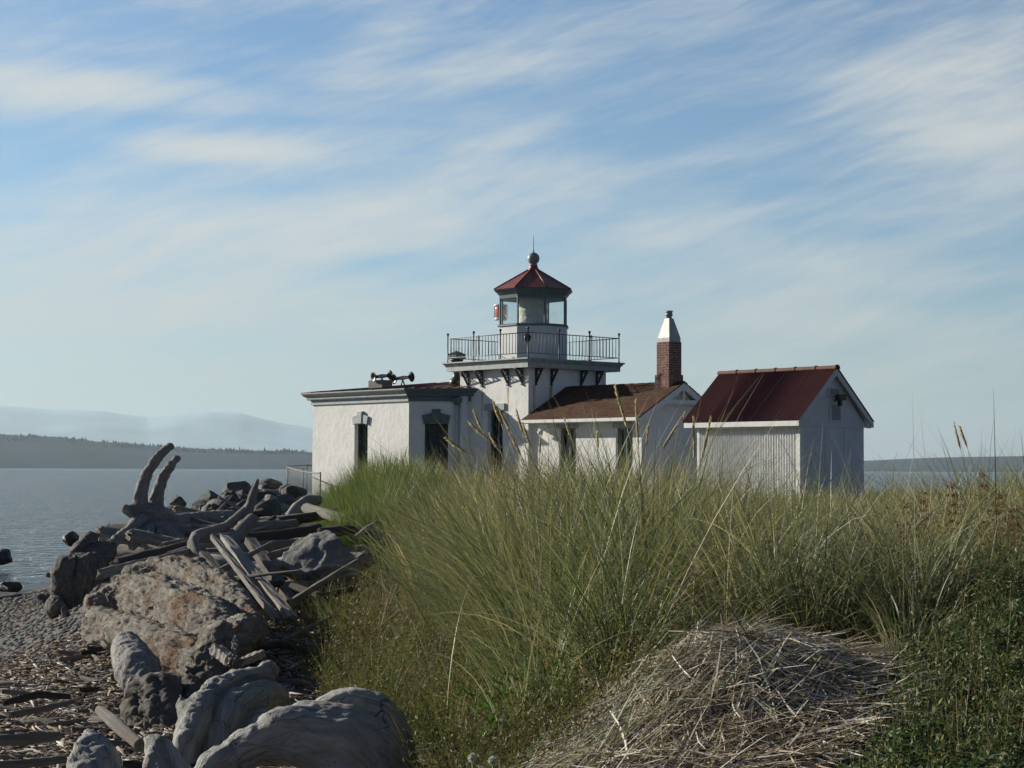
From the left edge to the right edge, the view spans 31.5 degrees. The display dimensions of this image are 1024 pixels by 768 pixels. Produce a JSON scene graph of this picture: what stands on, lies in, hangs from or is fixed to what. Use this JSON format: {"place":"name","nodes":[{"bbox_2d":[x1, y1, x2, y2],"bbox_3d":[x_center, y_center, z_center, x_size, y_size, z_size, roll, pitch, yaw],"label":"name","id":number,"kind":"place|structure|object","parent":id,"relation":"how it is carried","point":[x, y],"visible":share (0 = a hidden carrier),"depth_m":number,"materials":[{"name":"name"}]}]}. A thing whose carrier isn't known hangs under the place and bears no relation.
{"place":"outdoors","nodes":[
{"label":"outdoors","id":0,"kind":"place"},
{"bbox_2d":[0,434,311,468],"bbox_3d":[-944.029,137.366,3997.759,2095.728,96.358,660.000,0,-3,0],"label":"island hill","id":1,"kind":"structure","parent":0,"point":[50,452],"depth_m":3791.22,"materials":[{"name":"plant"}]},
{"bbox_2d":[0,433,310,454],"bbox_3d":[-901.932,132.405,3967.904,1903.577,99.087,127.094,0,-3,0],"label":"distant conifers","id":2,"kind":"object","parent":1,"relation":"on","point":[285,451],"visible":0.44,"depth_m":3964.65,"materials":[{"name":"plant"}]},
{"bbox_2d":[0,406,312,451],"bbox_3d":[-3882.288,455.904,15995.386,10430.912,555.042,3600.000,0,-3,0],"label":"mountains","id":3,"kind":"structure","parent":0,"point":[211,429],"depth_m":15332.25,"materials":[{"name":"blue"}]},
{"bbox_2d":[0,468,1023,592],"bbox_3d":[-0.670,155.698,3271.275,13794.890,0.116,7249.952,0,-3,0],"label":"water","id":4,"kind":"structure","parent":0,"point":[43,511],"depth_m":178.78,"materials":[{"name":"liquid"}]},
{"bbox_2d":[0,548,12,564],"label":"rock","id":5,"kind":"object","parent":4,"relation":"on","point":[5,556],"visible":1,"depth_m":49.57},
{"bbox_2d":[62,531,78,546],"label":"rock","id":6,"kind":"object","parent":4,"relation":"in","point":[70,538],"visible":0.93,"depth_m":59.70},
{"bbox_2d":[0,500,1023,767],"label":"ground","id":7,"kind":"structure","parent":0,"point":[38,588],"depth_m":17.69,"materials":[{"name":"gravel"}]},
{"bbox_2d":[0,582,21,591],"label":"rock","id":8,"kind":"object","parent":7,"relation":"on","point":[10,586],"visible":0.93,"depth_m":39.68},
{"bbox_2d":[1,690,32,695],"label":"stick","id":9,"kind":"object","parent":7,"relation":"on","point":[15,692],"visible":0.41,"depth_m":14.53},
{"bbox_2d":[2,691,70,705],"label":"driftwood log","id":10,"kind":"object","parent":7,"relation":"on","point":[34,695],"visible":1,"depth_m":12.16,"materials":[{"name":"wood"}]},
{"bbox_2d":[11,715,80,727],"bbox_3d":[-3.241,2.385,12.860,0.649,0.063,0.162,-7,-4,13],"label":"stick","id":11,"kind":"object","parent":7,"relation":"on","point":[30,722],"visible":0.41,"depth_m":12.83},
{"bbox_2d":[44,531,116,618],"bbox_3d":[-5.453,2.519,23.080,0.809,1.280,1.031,0,-3,0],"label":"rock","id":12,"kind":"object","parent":7,"relation":"on","point":[73,575],"visible":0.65,"depth_m":22.71,"materials":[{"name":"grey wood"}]},
{"bbox_2d":[58,652,104,661],"bbox_3d":[-3.760,2.450,16.394,0.659,0.085,0.078,1,-3,-20],"label":"stick","id":13,"kind":"object","parent":7,"relation":"on","point":[75,657],"visible":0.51,"depth_m":16.32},
{"bbox_2d":[47,715,120,726],"bbox_3d":[-2.858,2.313,12.520,0.677,0.042,0.079,-4,-2,-14],"label":"stick","id":14,"kind":"object","parent":7,"relation":"on","point":[71,722],"visible":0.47,"depth_m":12.47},
{"bbox_2d":[66,728,121,767],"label":"rock","id":15,"kind":"object","parent":7,"relation":"on","point":[92,748],"visible":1,"depth_m":8.67,"materials":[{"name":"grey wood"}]},
{"bbox_2d":[96,548,191,579],"bbox_3d":[-3.865,1.900,19.327,0.108,0.272,1.807,-1,-3,23],"label":"plank","id":16,"kind":"object","parent":7,"relation":"on","point":[108,571],"visible":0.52,"depth_m":18.79,"materials":[{"name":"wood"}]},
{"bbox_2d":[0,574,299,767],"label":"pebbles","id":17,"kind":"object","parent":7,"relation":"on","point":[9,631],"visible":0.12,"depth_m":20.23,"materials":[{"name":"gravel"}]},
{"bbox_2d":[125,529,176,546],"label":"driftwood log","id":18,"kind":"object","parent":7,"relation":"on","point":[142,537],"visible":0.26,"depth_m":23.60,"materials":[{"name":"wood"}]},
{"bbox_2d":[95,526,213,547],"bbox_3d":[-4.297,2.204,24.536,2.704,0.270,0.284,8,2,-9],"label":"driftwood log","id":19,"kind":"object","parent":7,"relation":"on","point":[104,533],"visible":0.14,"depth_m":24.34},
{"bbox_2d":[122,760,192,767],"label":"stick","id":20,"kind":"object","parent":7,"relation":"on","point":[131,764],"visible":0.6,"depth_m":9.85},
{"bbox_2d":[119,670,207,730],"bbox_3d":[-2.270,2.268,12.099,0.709,0.687,1.049,0,-3,0],"label":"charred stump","id":21,"kind":"object","parent":7,"relation":"on","point":[151,698],"visible":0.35,"depth_m":12.03,"materials":[{"name":"wood"}]},
{"bbox_2d":[111,631,182,690],"bbox_3d":[-2.553,2.072,12.729,0.365,0.583,1.385,2,-3,-33],"label":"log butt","id":22,"kind":"object","parent":21,"relation":"on","point":[133,656],"visible":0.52,"depth_m":12.77,"materials":[{"name":"grey wood"}]},
{"bbox_2d":[142,734,191,767],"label":"rock","id":23,"kind":"object","parent":7,"relation":"on","point":[160,751],"visible":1,"depth_m":8.88,"materials":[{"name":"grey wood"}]},
{"bbox_2d":[109,443,235,550],"bbox_3d":[-4.621,1.601,25.850,0.968,1.507,4.334,0,-3,11],"label":"root stump","id":24,"kind":"object","parent":7,"relation":"on","point":[151,513],"visible":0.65,"depth_m":24.92,"materials":[{"name":"grey wood"}]},
{"bbox_2d":[81,555,269,678],"bbox_3d":[-2.832,2.012,15.167,1.378,1.010,5.066,1,-3,-20],"label":"rock","id":25,"kind":"object","parent":7,"relation":"on","point":[193,615],"visible":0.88,"depth_m":14.58,"materials":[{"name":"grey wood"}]},
{"bbox_2d":[252,640,306,652],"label":"driftwood log","id":26,"kind":"object","parent":25,"relation":"on","point":[272,644],"visible":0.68,"depth_m":13.89,"materials":[{"name":"wood"}]},
{"bbox_2d":[169,495,186,506],"bbox_3d":[-7.368,2.579,39.906,0.359,0.268,0.283,-1,-3,17],"label":"rock","id":27,"kind":"object","parent":7,"relation":"on","point":[178,500],"visible":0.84,"depth_m":39.85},
{"bbox_2d":[90,580,283,593],"bbox_3d":[-3.329,2.106,18.685,2.343,0.236,0.237,-5,1,22],"label":"driftwood log","id":28,"kind":"object","parent":7,"relation":"on","point":[275,583],"visible":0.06,"depth_m":18.37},
{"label":"driftwood log","id":29,"kind":"object","parent":28,"relation":"on","visible":0},
{"bbox_2d":[199,551,220,567],"bbox_3d":[-2.875,1.984,18.329,0.121,0.495,2.639,1,-3,-20],"label":"plank","id":30,"kind":"object","parent":29,"relation":"on","point":[210,559],"visible":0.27,"depth_m":19.20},
{"bbox_2d":[234,569,300,580],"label":"driftwood log","id":31,"kind":"object","parent":29,"relation":"on","point":[262,574],"visible":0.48,"depth_m":17.76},
{"bbox_2d":[210,534,280,622],"bbox_3d":[-2.646,1.889,17.931,0.098,0.733,2.653,1,-3,-22],"label":"plank","id":32,"kind":"object","parent":31,"relation":"on","point":[254,590],"visible":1,"depth_m":17.76,"materials":[{"name":"wood"}]},
{"bbox_2d":[106,523,299,527],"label":"driftwood log","id":33,"kind":"object","parent":7,"relation":"on","point":[120,525],"visible":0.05,"depth_m":27.54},
{"bbox_2d":[286,495,322,514],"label":"driftwood log","id":34,"kind":"object","parent":33,"relation":"on","point":[294,508],"visible":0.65,"depth_m":27.22,"materials":[{"name":"grey wood"}]},
{"bbox_2d":[115,524,294,557],"bbox_3d":[-4.350,2.212,24.849,3.065,0.307,0.321,-9,-2,23],"label":"driftwood log","id":35,"kind":"object","parent":7,"relation":"on","point":[123,549],"visible":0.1,"depth_m":25.22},
{"bbox_2d":[253,519,298,531],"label":"driftwood log","id":36,"kind":"object","parent":35,"relation":"on","point":[279,524],"visible":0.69,"depth_m":24.25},
{"bbox_2d":[195,490,218,502],"bbox_3d":[-6.647,2.640,39.952,0.608,0.617,0.885,0,-3,0],"label":"rock","id":37,"kind":"object","parent":7,"relation":"on","point":[207,496],"visible":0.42,"depth_m":39.71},
{"bbox_2d":[205,548,219,552],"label":"driftwood log","id":38,"kind":"object","parent":7,"relation":"on","point":[212,550],"visible":0.02,"depth_m":22.98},
{"bbox_2d":[159,532,230,546],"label":"driftwood log","id":39,"kind":"object","parent":38,"relation":"on","point":[206,540],"visible":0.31,"depth_m":22.92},
{"bbox_2d":[0,612,433,767],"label":"wood litter","id":40,"kind":"object","parent":7,"relation":"on","point":[64,745],"visible":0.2,"depth_m":14.01,"materials":[{"name":"wood"}]},
{"bbox_2d":[0,732,61,745],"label":"driftwood log","id":41,"kind":"object","parent":40,"relation":"on","point":[22,739],"visible":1,"depth_m":10.10,"materials":[{"name":"wood"}]},
{"bbox_2d":[0,755,66,767],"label":"driftwood log","id":42,"kind":"object","parent":40,"relation":"on","point":[37,762],"visible":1,"depth_m":9.23,"materials":[{"name":"wood"}]},
{"bbox_2d":[8,699,75,717],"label":"driftwood log","id":43,"kind":"object","parent":40,"relation":"on","point":[39,709],"visible":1,"depth_m":11.47,"materials":[{"name":"wood"}]},
{"bbox_2d":[94,705,144,749],"bbox_3d":[-2.220,1.930,10.214,0.087,0.168,0.735,2,-3,-31],"label":"driftwood log","id":44,"kind":"object","parent":40,"relation":"on","point":[116,724],"visible":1,"depth_m":10.11,"materials":[{"name":"wood"}]},
{"bbox_2d":[172,660,291,764],"bbox_3d":[-1.565,1.955,10.409,0.705,0.639,1.128,0,-3,0],"label":"boulder","id":45,"kind":"object","parent":7,"relation":"on","point":[216,710],"visible":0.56,"depth_m":10.31,"materials":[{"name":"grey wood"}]},
{"bbox_2d":[228,635,237,668],"bbox_3d":[-1.904,1.835,12.427,0.060,0.211,0.278,0,-3,0],"label":"plank","id":46,"kind":"object","parent":7,"relation":"on","point":[232,655],"visible":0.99,"depth_m":12.41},
{"bbox_2d":[222,481,250,494],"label":"rock","id":47,"kind":"object","parent":7,"relation":"on","point":[245,486],"visible":0.66,"depth_m":43.71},
{"bbox_2d":[167,522,305,537],"bbox_3d":[-3.922,2.146,25.805,2.973,0.297,0.312,8,-19,-43],"label":"driftwood log","id":48,"kind":"object","parent":7,"relation":"on","point":[184,529],"visible":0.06,"depth_m":25.15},
{"bbox_2d":[229,513,257,542],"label":"driftwood log","id":49,"kind":"object","parent":7,"relation":"on","point":[241,530],"visible":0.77,"depth_m":21.37,"materials":[{"name":"wood"}]},
{"bbox_2d":[237,539,297,551],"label":"driftwood log","id":50,"kind":"object","parent":49,"relation":"on","point":[279,544],"visible":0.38,"depth_m":21.28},
{"bbox_2d":[233,650,265,667],"bbox_3d":[-1.831,1.913,12.671,0.103,0.099,0.413,-1,-3,24],"label":"plank","id":51,"kind":"object","parent":7,"relation":"on","point":[249,658],"visible":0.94,"depth_m":12.64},
{"bbox_2d":[209,643,239,668],"bbox_3d":[-2.003,1.899,12.671,0.112,0.151,0.440,2,-3,-31],"label":"plank","id":52,"kind":"object","parent":51,"relation":"on","point":[220,653],"visible":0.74,"depth_m":12.66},
{"bbox_2d":[227,557,281,575],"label":"driftwood log","id":53,"kind":"object","parent":7,"relation":"on","point":[276,562],"visible":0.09,"depth_m":19.54,"materials":[{"name":"grey wood"}]},
{"bbox_2d":[244,537,300,614],"bbox_3d":[-2.507,1.970,18.932,0.149,0.644,2.978,1,-3,-17],"label":"plank","id":54,"kind":"object","parent":53,"relation":"on","point":[264,562],"visible":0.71,"depth_m":18.97,"materials":[{"name":"wood"}]},
{"bbox_2d":[254,499,280,515],"bbox_3d":[-4.412,2.465,32.007,0.664,0.873,0.769,-1,-3,23],"label":"rock","id":55,"kind":"object","parent":7,"relation":"on","point":[274,505],"visible":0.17,"depth_m":31.86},
{"bbox_2d":[257,490,279,500],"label":"rock","id":56,"kind":"object","parent":7,"relation":"on","point":[261,495],"visible":0.3,"depth_m":42.16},
{"bbox_2d":[235,513,301,524],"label":"driftwood log","id":57,"kind":"object","parent":7,"relation":"on","point":[269,516],"visible":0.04,"depth_m":26.55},
{"bbox_2d":[300,503,352,521],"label":"driftwood log","id":58,"kind":"object","parent":57,"relation":"on","point":[306,507],"visible":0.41,"depth_m":26.28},
{"bbox_2d":[275,505,350,523],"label":"driftwood log","id":59,"kind":"object","parent":58,"relation":"on","point":[302,518],"visible":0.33,"depth_m":26.17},
{"bbox_2d":[260,478,282,489],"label":"rock","id":60,"kind":"object","parent":7,"relation":"on","point":[274,484],"visible":0.76,"depth_m":57.68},
{"bbox_2d":[266,547,289,558],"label":"driftwood log","id":61,"kind":"object","parent":7,"relation":"on","point":[276,553],"visible":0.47,"depth_m":20.29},
{"bbox_2d":[275,493,295,510],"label":"rock","id":62,"kind":"object","parent":7,"relation":"on","point":[287,499],"visible":0.27,"depth_m":41.32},
{"bbox_2d":[281,485,306,497],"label":"rock","id":63,"kind":"object","parent":7,"relation":"on","point":[294,491],"visible":0.77,"depth_m":45.77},
{"bbox_2d":[278,678,319,686],"bbox_3d":[-1.445,2.184,13.192,0.570,0.080,0.072,-1,-3,24],"label":"stick","id":64,"kind":"object","parent":7,"relation":"on","point":[294,682],"visible":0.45,"depth_m":13.22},
{"bbox_2d":[286,464,311,490],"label":"wire fence","id":65,"kind":"object","parent":7,"relation":"on","point":[306,466],"visible":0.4,"depth_m":63.52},
{"bbox_2d":[287,466,320,497],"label":"wire fence","id":66,"kind":"object","parent":7,"relation":"on","point":[302,477],"visible":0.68,"depth_m":56.35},
{"bbox_2d":[194,687,421,767],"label":"boulder","id":67,"kind":"object","parent":7,"relation":"on","point":[332,729],"visible":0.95,"depth_m":8.62,"materials":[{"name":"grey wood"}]},
{"bbox_2d":[256,584,364,605],"bbox_3d":[-2.236,2.258,19.230,1.515,0.194,0.242,-6,-4,-24],"label":"driftwood log","id":68,"kind":"object","parent":7,"relation":"on","point":[295,592],"visible":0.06,"depth_m":19.18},
{"bbox_2d":[281,530,360,600],"bbox_3d":[-2.018,1.935,19.247,0.824,0.772,0.672,-2,-4,40],"label":"rock","id":69,"kind":"object","parent":68,"relation":"on","point":[302,554],"visible":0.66,"depth_m":19.09,"materials":[{"name":"grey stone"}]},
{"bbox_2d":[263,559,358,620],"bbox_3d":[-2.166,2.124,17.447,1.701,0.075,0.082,-32,-3,6],"label":"driftwood log","id":70,"kind":"object","parent":7,"relation":"on","point":[314,587],"visible":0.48,"depth_m":17.38,"materials":[{"name":"wood"}]},
{"bbox_2d":[288,582,353,599],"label":"driftwood log","id":71,"kind":"object","parent":7,"relation":"on","point":[296,587],"visible":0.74,"depth_m":17.45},
{"bbox_2d":[317,525,385,539],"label":"driftwood log","id":72,"kind":"object","parent":7,"relation":"on","point":[333,529],"visible":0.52,"depth_m":22.57,"materials":[{"name":"wood"}]},
{"bbox_2d":[350,551,374,571],"bbox_3d":[-1.663,1.936,19.702,0.324,0.245,0.263,-1,-3,24],"label":"rock","id":73,"kind":"object","parent":7,"relation":"on","point":[359,556],"visible":0.45,"depth_m":19.64,"materials":[{"name":"grey stone"}]},
{"bbox_2d":[298,438,522,570],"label":"lush grass","id":74,"kind":"structure","parent":7,"relation":"on","point":[337,498],"depth_m":26.32,"materials":[{"name":"plant"}]},
{"bbox_2d":[271,540,704,767],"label":"wild herbs","id":75,"kind":"object","parent":7,"relation":"on","point":[375,673],"visible":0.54,"depth_m":10.06,"materials":[{"name":"green plant"}]},
{"bbox_2d":[281,614,334,641],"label":"driftwood log","id":76,"kind":"object","parent":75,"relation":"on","point":[304,630],"visible":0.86,"depth_m":14.72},
{"bbox_2d":[300,236,700,495],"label":"lighthouse","id":77,"kind":"object","parent":7,"relation":"on","point":[532,342],"visible":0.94,"depth_m":53.88,"materials":[{"name":"white paint"}]},
{"bbox_2d":[352,411,368,475],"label":"window","id":78,"kind":"structure","parent":77,"relation":"in","point":[360,417],"depth_m":56.62,"materials":[{"name":"glass"}]},
{"bbox_2d":[371,370,392,381],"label":"fog horn","id":79,"kind":"object","parent":77,"relation":"on","point":[374,376],"visible":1,"depth_m":56.58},
{"bbox_2d":[391,372,414,385],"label":"fog horn","id":80,"kind":"object","parent":77,"relation":"on","point":[410,377],"visible":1,"depth_m":56.74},
{"bbox_2d":[422,409,449,479],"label":"window","id":81,"kind":"structure","parent":77,"relation":"in","point":[433,432],"depth_m":54.72,"materials":[{"name":"black glass"}]},
{"bbox_2d":[484,403,504,480],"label":"window","id":82,"kind":"structure","parent":77,"relation":"in","point":[497,431],"depth_m":53.80,"materials":[{"name":"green glass"}]},
{"bbox_2d":[494,304,507,320],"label":"red lamp","id":83,"kind":"object","parent":77,"relation":"on","point":[496,312],"visible":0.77,"depth_m":55.74,"materials":[{"name":"glass"}]},
{"bbox_2d":[556,423,577,479],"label":"window","id":84,"kind":"structure","parent":77,"relation":"in","point":[564,438],"depth_m":51.53,"materials":[{"name":"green glass"}]},
{"bbox_2d":[613,422,633,482],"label":"window","id":85,"kind":"structure","parent":77,"relation":"in","point":[622,431],"depth_m":49.76,"materials":[{"name":"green glass"}]},
{"bbox_2d":[442,601,637,767],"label":"green tufts","id":86,"kind":"object","parent":7,"relation":"on","point":[501,694],"visible":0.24,"depth_m":8.49,"materials":[{"name":"green plant"}]},
{"bbox_2d":[613,384,660,639],"bbox_3d":[0.668,0.778,9.582,0.273,1.567,0.026,0,-3,-5],"label":"seed stalk","id":87,"kind":"object","parent":7,"relation":"on","point":[620,406],"visible":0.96,"depth_m":9.60,"materials":[{"name":"beige plant"}]},
{"bbox_2d":[634,398,645,626],"bbox_3d":[0.679,0.829,9.580,0.079,1.514,0.026,1,-3,-18],"label":"seed stalk","id":88,"kind":"object","parent":7,"relation":"on","point":[636,420],"visible":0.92,"depth_m":9.59,"materials":[{"name":"beige plant"}]},
{"bbox_2d":[607,412,685,603],"bbox_3d":[0.702,0.902,9.976,0.514,1.512,0.025,0,-3,3],"label":"seed stalk","id":89,"kind":"object","parent":7,"relation":"on","point":[671,434],"visible":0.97,"depth_m":9.99,"materials":[{"name":"beige plant"}]},
{"bbox_2d":[313,433,1023,642],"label":"dune grass","id":90,"kind":"structure","parent":7,"relation":"on","point":[392,545],"depth_m":17.03,"materials":[{"name":"plant"}]},
{"bbox_2d":[677,415,710,616],"bbox_3d":[0.951,0.855,9.578,0.209,1.387,0.029,0,-3,6],"label":"seed stalk","id":91,"kind":"object","parent":7,"relation":"on","point":[706,439],"visible":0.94,"depth_m":9.59,"materials":[{"name":"beige plant"}]},
{"bbox_2d":[692,416,696,616],"bbox_3d":[0.942,0.831,9.382,0.023,1.347,0.048,0,-3,14],"label":"seed stalk","id":92,"kind":"object","parent":7,"relation":"on","point":[693,435],"visible":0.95,"depth_m":9.39,"materials":[{"name":"beige plant"}]},
{"bbox_2d":[369,453,1021,755],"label":"arching blades","id":93,"kind":"object","parent":7,"relation":"on","point":[788,585],"visible":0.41,"depth_m":8.38,"materials":[{"name":"green plant"}]},
{"bbox_2d":[453,588,965,767],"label":"straw","id":94,"kind":"object","parent":7,"relation":"on","point":[754,696],"visible":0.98,"depth_m":6.82,"materials":[{"name":"plant"}]},
{"bbox_2d":[682,364,874,510],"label":"storage shed","id":95,"kind":"structure","parent":7,"relation":"on","point":[810,392],"depth_m":40.99,"materials":[{"name":"white paint"}]},
{"bbox_2d":[774,492,1023,587],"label":"red weeds","id":96,"kind":"object","parent":7,"relation":"on","point":[985,526],"visible":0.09,"depth_m":9.37,"materials":[{"name":"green plant"}]},
{"bbox_2d":[814,536,1023,767],"bbox_3d":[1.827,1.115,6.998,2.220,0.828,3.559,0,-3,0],"label":"creeping plants","id":97,"kind":"object","parent":7,"relation":"on","point":[1008,762],"visible":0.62,"depth_m":6.50,"materials":[{"name":"green plant"}]},
{"bbox_2d":[946,478,959,547],"bbox_3d":[2.474,0.872,10.186,0.082,0.690,0.065,-1,-3,31],"label":"dock plant","id":98,"kind":"object","parent":7,"relation":"on","point":[951,496],"visible":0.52,"depth_m":10.19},
{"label":"bent branch","id":99,"kind":"object","parent":7,"relation":"on","visible":0},
{"bbox_2d":[187,504,246,556],"bbox_3d":[-3.415,1.682,21.096,0.334,0.669,2.553,0,-3,4],"label":"bent branch","id":100,"kind":"object","parent":99,"relation":"on","point":[195,537],"visible":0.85,"depth_m":20.94,"materials":[{"name":"wood"}]},
{"bbox_2d":[238,479,258,540],"bbox_3d":[-3.209,1.517,21.956,0.158,0.741,0.336,-1,-3,28],"label":"upright snag","id":101,"kind":"object","parent":100,"relation":"on","point":[249,505],"visible":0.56,"depth_m":22.02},
{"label":"driftwood log","id":102,"kind":"object","parent":7,"relation":"on","visible":0},
{"bbox_2d":[109,539,199,565],"bbox_3d":[-4.173,2.018,21.411,0.240,0.367,1.348,-2,-3,36],"label":"driftwood log","id":103,"kind":"object","parent":102,"relation":"on","point":[143,554],"visible":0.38,"depth_m":21.20,"materials":[{"name":"wood"}]},
{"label":"driftwood log","id":104,"kind":"object","parent":7,"relation":"on","visible":0},
{"bbox_2d":[240,523,321,542],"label":"driftwood log","id":105,"kind":"object","parent":104,"relation":"on","point":[290,533],"visible":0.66,"depth_m":22.94,"materials":[{"name":"wood"}]},
{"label":"driftwood log","id":106,"kind":"object","parent":7,"relation":"on","visible":0},
{"bbox_2d":[190,554,281,570],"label":"driftwood log","id":107,"kind":"object","parent":106,"relation":"on","point":[220,559],"visible":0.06,"depth_m":21.30,"materials":[{"name":"grey wood"}]},
{"bbox_2d":[0,0,1023,460],"label":"sky","id":108,"kind":"structure","parent":0,"point":[247,207],"materials":[{"name":"blue"}]},
{"bbox_2d":[257,365,1023,743],"bbox_3d":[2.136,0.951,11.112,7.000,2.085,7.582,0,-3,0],"label":"marram grass","id":109,"kind":"structure","parent":0,"point":[524,553],"depth_m":9.35,"materials":[{"name":"plant"}]},
{"bbox_2d":[311,478,1012,509],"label":"grass","id":110,"kind":"structure","parent":0,"point":[888,491],"depth_m":48.31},
{"bbox_2d":[864,456,1023,471],"bbox_3d":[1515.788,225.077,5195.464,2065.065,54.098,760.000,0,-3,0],"label":"hill","id":111,"kind":"structure","parent":0,"point":[938,464],"depth_m":4981.44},
{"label":"driftwood log","id":112,"kind":"object","parent":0,"visible":0},
{"bbox_2d":[219,540,274,570],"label":"driftwood log","id":113,"kind":"object","parent":112,"relation":"on","point":[226,567],"visible":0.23,"depth_m":18.82,"materials":[{"name":"grey wood"}]},
{"bbox_2d":[220,534,298,623],"bbox_3d":[-2.550,1.911,18.122,0.136,0.725,3.038,1,-3,-21],"label":"plank","id":114,"kind":"object","parent":113,"relation":"on","point":[263,584],"visible":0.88,"depth_m":17.80,"materials":[{"name":"wood"}]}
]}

